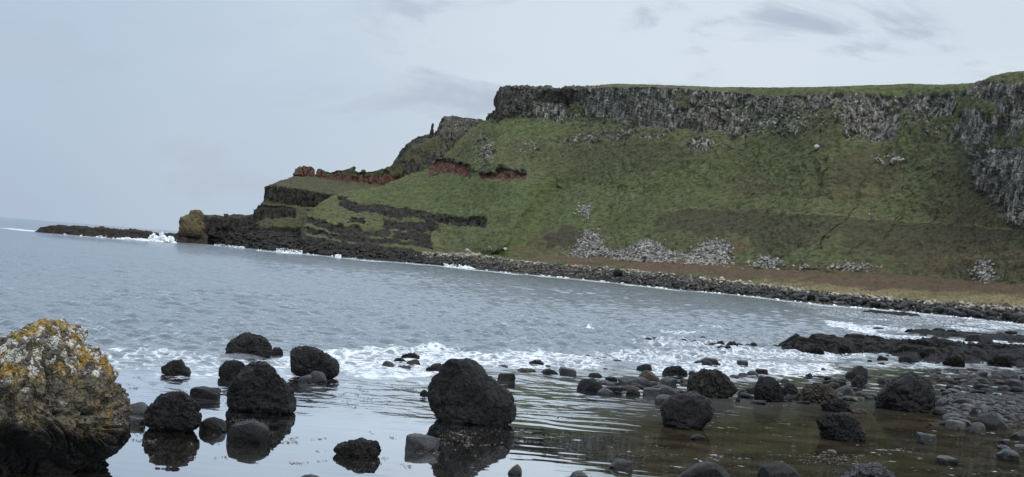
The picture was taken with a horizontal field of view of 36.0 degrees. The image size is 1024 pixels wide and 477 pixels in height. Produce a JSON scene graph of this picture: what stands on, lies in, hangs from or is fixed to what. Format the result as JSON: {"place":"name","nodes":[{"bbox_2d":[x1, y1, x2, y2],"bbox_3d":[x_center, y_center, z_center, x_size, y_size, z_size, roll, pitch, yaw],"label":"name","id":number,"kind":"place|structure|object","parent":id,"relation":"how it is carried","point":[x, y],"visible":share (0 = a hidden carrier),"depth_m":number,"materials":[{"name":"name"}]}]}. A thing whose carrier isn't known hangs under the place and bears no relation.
{"place":"outdoors","nodes":[
{"label":"outdoors","id":0,"kind":"place"},
{"bbox_2d":[203,163,403,261],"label":"headland","id":1,"kind":"structure","parent":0,"point":[285,206],"depth_m":913.04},
{"bbox_2d":[390,115,484,175],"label":"headland","id":2,"kind":"structure","parent":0,"point":[418,154],"depth_m":1017.68,"materials":[{"name":"stone"}]},
{"bbox_2d":[0,217,1023,476],"bbox_3d":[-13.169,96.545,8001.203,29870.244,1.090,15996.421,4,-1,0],"label":"sea","id":3,"kind":"structure","parent":0,"point":[142,309],"depth_m":103.46,"materials":[{"name":"liquid"}]},
{"bbox_2d":[0,318,132,474],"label":"boulder","id":4,"kind":"object","parent":3,"relation":"in","point":[65,406],"visible":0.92,"depth_m":40.22,"materials":[{"name":"stone"}]},
{"bbox_2d":[35,225,207,244],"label":"rock reef","id":5,"kind":"object","parent":3,"relation":"in","point":[102,231],"visible":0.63,"depth_m":823.95},
{"bbox_2d":[178,210,204,236],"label":"sea stack","id":6,"kind":"object","parent":5,"relation":"on","point":[191,223],"visible":1,"depth_m":867.28,"materials":[{"name":"stone"}]},
{"bbox_2d":[130,416,144,425],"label":"boulder","id":7,"kind":"object","parent":3,"relation":"in","point":[136,421],"visible":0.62,"depth_m":51.70,"materials":[{"name":"grey stone"}]},
{"bbox_2d":[131,402,147,414],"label":"boulder","id":8,"kind":"object","parent":3,"relation":"in","point":[140,408],"visible":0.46,"depth_m":55.02,"materials":[{"name":"grey stone"}]},
{"bbox_2d":[116,237,162,241],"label":"wave splash","id":9,"kind":"object","parent":3,"relation":"on","point":[129,238],"visible":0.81,"depth_m":783.66,"materials":[{"name":"white liquid"}]},
{"bbox_2d":[148,232,176,242],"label":"wave splash","id":10,"kind":"object","parent":3,"relation":"on","point":[160,237],"visible":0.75,"depth_m":796.62,"materials":[{"name":"white liquid"}]},
{"bbox_2d":[143,391,201,432],"bbox_3d":[-11.015,5.694,51.244,1.912,1.539,1.675,4,-1,0],"label":"boulder","id":11,"kind":"object","parent":3,"relation":"in","point":[174,412],"visible":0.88,"depth_m":50.68,"materials":[{"name":"stone"}]},
{"bbox_2d":[161,359,190,375],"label":"boulder","id":12,"kind":"object","parent":3,"relation":"in","point":[176,367],"visible":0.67,"depth_m":70.65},
{"bbox_2d":[189,386,220,399],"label":"boulder","id":13,"kind":"object","parent":3,"relation":"in","point":[206,392],"visible":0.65,"depth_m":61.77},
{"bbox_2d":[199,417,225,431],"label":"boulder","id":14,"kind":"object","parent":3,"relation":"in","point":[214,424],"visible":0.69,"depth_m":51.80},
{"bbox_2d":[218,360,244,379],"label":"boulder","id":15,"kind":"object","parent":3,"relation":"in","point":[231,369],"visible":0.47,"depth_m":70.87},
{"bbox_2d":[226,420,269,443],"bbox_3d":[-8.351,6.234,49.945,1.334,0.967,1.079,4,-1,0],"label":"boulder","id":16,"kind":"object","parent":3,"relation":"in","point":[253,432],"visible":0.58,"depth_m":49.47,"materials":[{"name":"stone"}]},
{"bbox_2d":[225,332,272,357],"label":"boulder","id":17,"kind":"object","parent":3,"relation":"in","point":[251,343],"visible":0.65,"depth_m":85.04,"materials":[{"name":"stone"}]},
{"bbox_2d":[226,361,296,413],"bbox_3d":[-9.389,5.712,59.180,2.628,2.243,2.252,4,-1,0],"label":"boulder","id":18,"kind":"object","parent":3,"relation":"in","point":[259,387],"visible":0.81,"depth_m":58.35,"materials":[{"name":"stone"}]},
{"bbox_2d":[271,347,282,355],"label":"stone","id":19,"kind":"object","parent":3,"relation":"in","point":[277,351],"visible":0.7,"depth_m":87.63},
{"bbox_2d":[299,375,312,382],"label":"stone","id":20,"kind":"object","parent":3,"relation":"in","point":[306,379],"visible":0.88,"depth_m":72.10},
{"bbox_2d":[290,345,339,378],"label":"boulder","id":21,"kind":"object","parent":3,"relation":"in","point":[306,360],"visible":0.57,"depth_m":75.44,"materials":[{"name":"stone"}]},
{"bbox_2d":[311,371,326,382],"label":"boulder","id":22,"kind":"object","parent":3,"relation":"in","point":[318,377],"visible":0.8,"depth_m":72.75,"materials":[{"name":"grey stone"}]},
{"bbox_2d":[333,437,380,457],"bbox_3d":[-4.780,6.571,48.665,1.474,0.892,1.028,4,-1,0],"label":"boulder","id":23,"kind":"object","parent":3,"relation":"in","point":[361,447],"visible":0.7,"depth_m":48.35,"materials":[{"name":"stone"}]},
{"bbox_2d":[381,361,393,366],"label":"stone","id":24,"kind":"object","parent":3,"relation":"in","point":[388,363],"visible":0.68,"depth_m":85.48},
{"bbox_2d":[401,352,419,358],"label":"boulder","id":25,"kind":"object","parent":3,"relation":"in","point":[412,355],"visible":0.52,"depth_m":93.46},
{"bbox_2d":[406,359,419,364],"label":"stone","id":26,"kind":"object","parent":3,"relation":"in","point":[415,361],"visible":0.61,"depth_m":87.92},
{"bbox_2d":[405,433,439,451],"bbox_3d":[-2.933,6.803,51.272,1.108,0.838,0.907,4,-1,0],"label":"boulder","id":27,"kind":"object","parent":3,"relation":"in","point":[420,442],"visible":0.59,"depth_m":51.01,"materials":[{"name":"grey stone"}]},
{"bbox_2d":[426,363,441,370],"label":"boulder","id":28,"kind":"object","parent":3,"relation":"in","point":[435,367],"visible":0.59,"depth_m":85.28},
{"bbox_2d":[427,358,516,425],"bbox_3d":[-1.532,6.065,61.074,3.510,2.827,2.555,4,-1,0],"label":"boulder","id":29,"kind":"object","parent":3,"relation":"in","point":[466,391],"visible":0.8,"depth_m":60.18,"materials":[{"name":"stone"}]},
{"bbox_2d":[497,373,515,380],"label":"boulder","id":30,"kind":"object","parent":3,"relation":"in","point":[506,377],"visible":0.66,"depth_m":81.64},
{"bbox_2d":[508,464,521,474],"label":"stone","id":31,"kind":"object","parent":3,"relation":"in","point":[516,469],"visible":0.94,"depth_m":47.08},
{"bbox_2d":[517,368,535,371],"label":"stone","id":32,"kind":"object","parent":3,"relation":"in","point":[526,370],"visible":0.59,"depth_m":89.65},
{"bbox_2d":[529,360,543,364],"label":"stone","id":33,"kind":"object","parent":3,"relation":"in","point":[538,362],"visible":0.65,"depth_m":96.04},
{"bbox_2d":[64,234,1012,322],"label":"surf","id":34,"kind":"structure","parent":3,"relation":"on","point":[339,256],"depth_m":684.86,"materials":[{"name":"white liquid"}]},
{"bbox_2d":[541,368,557,374],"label":"stone","id":35,"kind":"object","parent":3,"relation":"in","point":[548,371],"visible":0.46,"depth_m":89.22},
{"bbox_2d":[559,367,576,375],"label":"stone","id":36,"kind":"object","parent":3,"relation":"in","point":[565,371],"visible":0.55,"depth_m":89.65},
{"bbox_2d":[569,470,587,476],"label":"boulder","id":37,"kind":"object","parent":3,"relation":"in","point":[579,473],"visible":1,"depth_m":46.75,"materials":[{"name":"grey stone"}]},
{"bbox_2d":[577,378,602,391],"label":"stone","id":38,"kind":"object","parent":3,"relation":"in","point":[589,384],"visible":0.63,"depth_m":80.31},
{"bbox_2d":[597,388,612,395],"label":"stone","id":39,"kind":"object","parent":3,"relation":"in","point":[604,391],"visible":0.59,"depth_m":77.89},
{"bbox_2d":[606,385,622,393],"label":"stone","id":40,"kind":"object","parent":3,"relation":"in","point":[614,388],"visible":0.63,"depth_m":79.78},
{"bbox_2d":[609,458,632,469],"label":"boulder","id":41,"kind":"object","parent":3,"relation":"in","point":[617,463],"visible":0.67,"depth_m":50.34,"materials":[{"name":"grey stone"}]},
{"bbox_2d":[621,385,640,389],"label":"stone","id":42,"kind":"object","parent":3,"relation":"in","point":[626,387],"visible":0.55,"depth_m":82.67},
{"bbox_2d":[626,388,639,395],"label":"stone","id":43,"kind":"object","parent":3,"relation":"in","point":[633,392],"visible":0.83,"depth_m":79.39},
{"bbox_2d":[618,376,648,385],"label":"stone","id":44,"kind":"object","parent":3,"relation":"in","point":[629,380],"visible":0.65,"depth_m":86.70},
{"bbox_2d":[636,364,651,370],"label":"stone","id":45,"kind":"object","parent":3,"relation":"in","point":[643,367],"visible":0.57,"depth_m":98.41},
{"bbox_2d":[639,370,659,381],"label":"stone","id":46,"kind":"object","parent":3,"relation":"in","point":[649,375],"visible":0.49,"depth_m":90.34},
{"bbox_2d":[642,387,660,396],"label":"boulder","id":47,"kind":"object","parent":3,"relation":"in","point":[651,392],"visible":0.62,"depth_m":79.58,"materials":[{"name":"grey stone"}]},
{"bbox_2d":[655,394,669,404],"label":"boulder","id":48,"kind":"object","parent":3,"relation":"in","point":[659,399],"visible":0.33,"depth_m":75.06,"materials":[{"name":"grey stone"}]},
{"bbox_2d":[660,387,674,394],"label":"stone","id":49,"kind":"object","parent":3,"relation":"in","point":[667,390],"visible":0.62,"depth_m":81.77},
{"bbox_2d":[659,377,676,384],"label":"stone","id":50,"kind":"object","parent":3,"relation":"in","point":[668,381],"visible":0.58,"depth_m":88.35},
{"bbox_2d":[662,365,687,375],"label":"boulder","id":51,"kind":"object","parent":3,"relation":"in","point":[671,370],"visible":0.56,"depth_m":95.42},
{"bbox_2d":[660,391,714,429],"bbox_3d":[7.235,7.284,65.325,2.289,1.928,1.970,4,-1,0],"label":"boulder","id":52,"kind":"object","parent":3,"relation":"in","point":[690,410],"visible":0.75,"depth_m":64.58,"materials":[{"name":"stone"}]},
{"bbox_2d":[691,434,705,440],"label":"stone","id":53,"kind":"object","parent":3,"relation":"in","point":[698,437],"visible":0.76,"depth_m":60.60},
{"bbox_2d":[678,461,729,476],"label":"boulder","id":54,"kind":"object","parent":3,"relation":"in","point":[706,469],"visible":1,"depth_m":47.99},
{"bbox_2d":[702,357,718,364],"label":"boulder","id":55,"kind":"object","parent":3,"relation":"in","point":[713,361],"visible":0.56,"depth_m":110.88,"materials":[{"name":"grey stone"}]},
{"bbox_2d":[687,368,737,397],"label":"boulder","id":56,"kind":"object","parent":3,"relation":"in","point":[711,383],"visible":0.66,"depth_m":81.62,"materials":[{"name":"stone"}]},
{"bbox_2d":[737,360,747,365],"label":"stone","id":57,"kind":"object","parent":3,"relation":"in","point":[743,362],"visible":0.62,"depth_m":112.08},
{"bbox_2d":[738,392,753,397],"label":"stone","id":58,"kind":"object","parent":3,"relation":"in","point":[743,395],"visible":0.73,"depth_m":83.80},
{"bbox_2d":[750,400,766,404],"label":"stone","id":59,"kind":"object","parent":3,"relation":"in","point":[761,402],"visible":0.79,"depth_m":80.11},
{"bbox_2d":[755,369,767,373],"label":"stone","id":60,"kind":"object","parent":3,"relation":"in","point":[761,371],"visible":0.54,"depth_m":104.31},
{"bbox_2d":[754,376,783,401],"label":"boulder","id":61,"kind":"object","parent":3,"relation":"in","point":[768,389],"visible":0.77,"depth_m":82.11,"materials":[{"name":"stone"}]},
{"bbox_2d":[757,461,798,476],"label":"boulder","id":62,"kind":"object","parent":3,"relation":"in","point":[777,469],"visible":1,"depth_m":49.49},
{"bbox_2d":[782,382,797,394],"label":"boulder","id":63,"kind":"object","parent":3,"relation":"in","point":[790,388],"visible":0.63,"depth_m":88.20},
{"bbox_2d":[795,382,837,403],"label":"boulder","id":64,"kind":"object","parent":3,"relation":"in","point":[817,393],"visible":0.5,"depth_m":83.26,"materials":[{"name":"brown stone"}]},
{"bbox_2d":[828,382,839,387],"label":"stone","id":65,"kind":"object","parent":3,"relation":"in","point":[834,384],"visible":0.75,"depth_m":96.74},
{"bbox_2d":[822,379,846,385],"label":"boulder","id":66,"kind":"object","parent":3,"relation":"in","point":[842,383],"visible":0.47,"depth_m":99.61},
{"bbox_2d":[820,398,851,412],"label":"boulder","id":67,"kind":"object","parent":3,"relation":"in","point":[836,405],"visible":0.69,"depth_m":78.58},
{"bbox_2d":[816,412,866,441],"bbox_3d":[13.628,7.910,65.385,2.102,1.428,1.719,4,-1,0],"label":"boulder","id":68,"kind":"object","parent":3,"relation":"in","point":[843,426],"visible":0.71,"depth_m":64.76,"materials":[{"name":"stone"}]},
{"bbox_2d":[835,385,852,395],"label":"boulder","id":69,"kind":"object","parent":3,"relation":"in","point":[846,390],"visible":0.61,"depth_m":90.38,"materials":[{"name":"grey stone"}]},
{"bbox_2d":[845,366,867,377],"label":"boulder","id":70,"kind":"object","parent":3,"relation":"in","point":[857,370],"visible":0.64,"depth_m":109.10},
{"bbox_2d":[851,375,866,384],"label":"stone","id":71,"kind":"object","parent":3,"relation":"in","point":[859,380],"visible":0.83,"depth_m":101.37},
{"bbox_2d":[851,409,867,413],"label":"stone","id":72,"kind":"object","parent":3,"relation":"in","point":[859,411],"visible":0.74,"depth_m":78.74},
{"bbox_2d":[841,462,894,476],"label":"boulder","id":73,"kind":"object","parent":3,"relation":"in","point":[873,469],"visible":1,"depth_m":50.29,"materials":[{"name":"grey stone"}]},
{"bbox_2d":[862,309,919,315],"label":"rock ledge","id":74,"kind":"object","parent":3,"relation":"in","point":[894,313],"visible":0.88,"depth_m":366.18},
{"bbox_2d":[778,333,1023,367],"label":"rock ledge","id":75,"kind":"object","parent":3,"relation":"in","point":[969,352],"visible":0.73,"depth_m":150.04,"materials":[{"name":"stone"}]},
{"bbox_2d":[807,347,824,354],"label":"boulder","id":76,"kind":"object","parent":75,"relation":"on","point":[816,350],"visible":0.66,"depth_m":138.95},
{"bbox_2d":[838,345,852,352],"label":"boulder","id":77,"kind":"object","parent":75,"relation":"on","point":[844,349],"visible":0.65,"depth_m":143.10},
{"bbox_2d":[918,348,935,357],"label":"boulder","id":78,"kind":"object","parent":75,"relation":"on","point":[922,352],"visible":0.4,"depth_m":145.34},
{"bbox_2d":[942,356,964,366],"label":"boulder","id":79,"kind":"object","parent":75,"relation":"on","point":[958,361],"visible":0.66,"depth_m":136.72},
{"bbox_2d":[987,355,1012,366],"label":"boulder","id":80,"kind":"object","parent":75,"relation":"on","point":[1002,361],"visible":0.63,"depth_m":143.53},
{"bbox_2d":[873,371,936,412],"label":"boulder","id":81,"kind":"object","parent":3,"relation":"in","point":[912,391],"visible":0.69,"depth_m":82.68,"materials":[{"name":"stone"}]},
{"bbox_2d":[898,356,915,362],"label":"boulder","id":82,"kind":"object","parent":3,"relation":"in","point":[908,359],"visible":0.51,"depth_m":135.16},
{"bbox_2d":[916,432,936,444],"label":"boulder","id":83,"kind":"object","parent":3,"relation":"in","point":[925,438],"visible":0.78,"depth_m":66.05,"materials":[{"name":"grey stone"}]},
{"bbox_2d":[935,455,958,466],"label":"stone","id":84,"kind":"object","parent":3,"relation":"in","point":[945,460],"visible":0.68,"depth_m":58.56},
{"bbox_2d":[941,413,965,420],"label":"boulder","id":85,"kind":"object","parent":3,"relation":"in","point":[945,417],"visible":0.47,"depth_m":78.44,"materials":[{"name":"grey stone"}]},
{"bbox_2d":[945,419,965,428],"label":"stone","id":86,"kind":"object","parent":3,"relation":"in","point":[949,423],"visible":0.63,"depth_m":74.65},
{"bbox_2d":[906,328,1023,343],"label":"rock ledge","id":87,"kind":"object","parent":3,"relation":"in","point":[962,334],"visible":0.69,"depth_m":223.03,"materials":[{"name":"stone"}]},
{"bbox_2d":[969,422,985,433],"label":"stone","id":88,"kind":"object","parent":3,"relation":"in","point":[978,427],"visible":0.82,"depth_m":73.07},
{"bbox_2d":[964,334,992,341],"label":"stone","id":89,"kind":"object","parent":3,"relation":"in","point":[976,338],"visible":0.49,"depth_m":205.34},
{"bbox_2d":[972,377,988,382],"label":"stone","id":90,"kind":"object","parent":3,"relation":"in","point":[980,379],"visible":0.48,"depth_m":114.89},
{"bbox_2d":[973,384,989,388],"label":"stone","id":91,"kind":"object","parent":3,"relation":"in","point":[987,386],"visible":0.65,"depth_m":107.56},
{"bbox_2d":[998,439,1010,444],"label":"stone","id":92,"kind":"object","parent":3,"relation":"in","point":[1006,441],"visible":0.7,"depth_m":68.77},
{"bbox_2d":[997,445,1011,449],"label":"stone","id":93,"kind":"object","parent":3,"relation":"in","point":[1000,447],"visible":0.63,"depth_m":66.23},
{"bbox_2d":[991,369,1018,378],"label":"stone","id":94,"kind":"object","parent":3,"relation":"in","point":[1007,373],"visible":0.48,"depth_m":123.46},
{"bbox_2d":[996,448,1019,462],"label":"stone","id":95,"kind":"object","parent":3,"relation":"in","point":[1006,455],"visible":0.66,"depth_m":61.56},
{"bbox_2d":[1003,379,1022,386],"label":"stone","id":96,"kind":"object","parent":3,"relation":"in","point":[1013,382],"visible":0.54,"depth_m":113.47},
{"bbox_2d":[1010,430,1023,439],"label":"boulder","id":97,"kind":"object","parent":3,"relation":"in","point":[1018,435],"visible":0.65,"depth_m":71.40,"materials":[{"name":"grey stone"}]},
{"bbox_2d":[1014,444,1023,452],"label":"stone","id":98,"kind":"object","parent":3,"relation":"in","point":[1018,448],"visible":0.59,"depth_m":65.50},
{"bbox_2d":[0,0,1023,230],"label":"sky","id":99,"kind":"structure","parent":0,"point":[146,114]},
{"bbox_2d":[297,71,1023,322],"bbox_3d":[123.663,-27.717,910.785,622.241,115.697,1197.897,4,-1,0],"label":"hillside","id":100,"kind":"structure","parent":0,"point":[632,165],"depth_m":646.95,"materials":[{"name":"plant"}]},
{"bbox_2d":[203,230,475,267],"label":"rubble","id":101,"kind":"object","parent":100,"relation":"on","point":[316,250],"visible":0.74,"depth_m":783.21,"materials":[{"name":"stone"}]},
{"bbox_2d":[415,251,1023,310],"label":"cobbles","id":102,"kind":"object","parent":100,"relation":"on","point":[930,301],"visible":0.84,"depth_m":530.58,"materials":[{"name":"grey stone"}]},
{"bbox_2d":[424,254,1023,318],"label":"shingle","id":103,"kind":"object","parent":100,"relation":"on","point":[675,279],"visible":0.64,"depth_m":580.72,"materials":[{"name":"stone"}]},
{"bbox_2d":[612,268,622,276],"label":"boulder","id":104,"kind":"object","parent":103,"relation":"on","point":[616,272],"visible":0.97,"depth_m":590.29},
{"bbox_2d":[472,110,1002,283],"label":"scree","id":105,"kind":"structure","parent":100,"relation":"on","point":[714,252],"depth_m":625.74,"materials":[{"name":"stone"}]},
{"bbox_2d":[807,293,815,301],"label":"shore boulder","id":106,"kind":"object","parent":100,"relation":"on","point":[811,296],"visible":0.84,"depth_m":456.96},
{"bbox_2d":[871,301,879,308],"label":"shore boulder","id":107,"kind":"object","parent":100,"relation":"on","point":[875,304],"visible":0.72,"depth_m":428.82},
{"bbox_2d":[936,306,945,313],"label":"shore boulder","id":108,"kind":"object","parent":100,"relation":"on","point":[940,309],"visible":0.73,"depth_m":414.05,"materials":[{"name":"grey stone"}]},
{"bbox_2d":[1002,312,1013,319],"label":"shore boulder","id":109,"kind":"object","parent":100,"relation":"on","point":[1006,315],"visible":0.79,"depth_m":385.42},
{"bbox_2d":[1011,314,1022,322],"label":"shore boulder","id":110,"kind":"object","parent":100,"relation":"on","point":[1014,318],"visible":0.68,"depth_m":379.89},
{"bbox_2d":[943,395,1023,421],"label":"wet shore","id":111,"kind":"structure","parent":0,"point":[981,405],"depth_m":88.06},
{"bbox_2d":[931,408,950,415],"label":"stone","id":112,"kind":"object","parent":111,"relation":"on","point":[938,411],"visible":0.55,"depth_m":81.79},
{"bbox_2d":[936,398,948,405],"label":"stone","id":113,"kind":"object","parent":111,"relation":"on","point":[943,402],"visible":0.7,"depth_m":88.59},
{"bbox_2d":[950,398,973,404],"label":"boulder","id":114,"kind":"object","parent":111,"relation":"on","point":[961,401],"visible":0.45,"depth_m":88.71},
{"bbox_2d":[959,403,974,408],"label":"stone","id":115,"kind":"object","parent":111,"relation":"on","point":[964,405],"visible":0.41,"depth_m":85.98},
{"bbox_2d":[968,390,984,393],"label":"stone","id":116,"kind":"object","parent":111,"relation":"on","point":[978,391],"visible":0.65,"depth_m":102.26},
{"bbox_2d":[938,392,1023,425],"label":"pebbles","id":117,"kind":"object","parent":111,"relation":"on","point":[998,398],"visible":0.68,"depth_m":88.26,"materials":[{"name":"stone"}]},
{"bbox_2d":[975,414,1009,429],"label":"boulder","id":118,"kind":"object","parent":111,"relation":"on","point":[992,422],"visible":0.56,"depth_m":75.92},
{"bbox_2d":[1009,387,1023,391],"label":"stone","id":119,"kind":"object","parent":111,"relation":"on","point":[1018,389],"visible":0.8,"depth_m":106.94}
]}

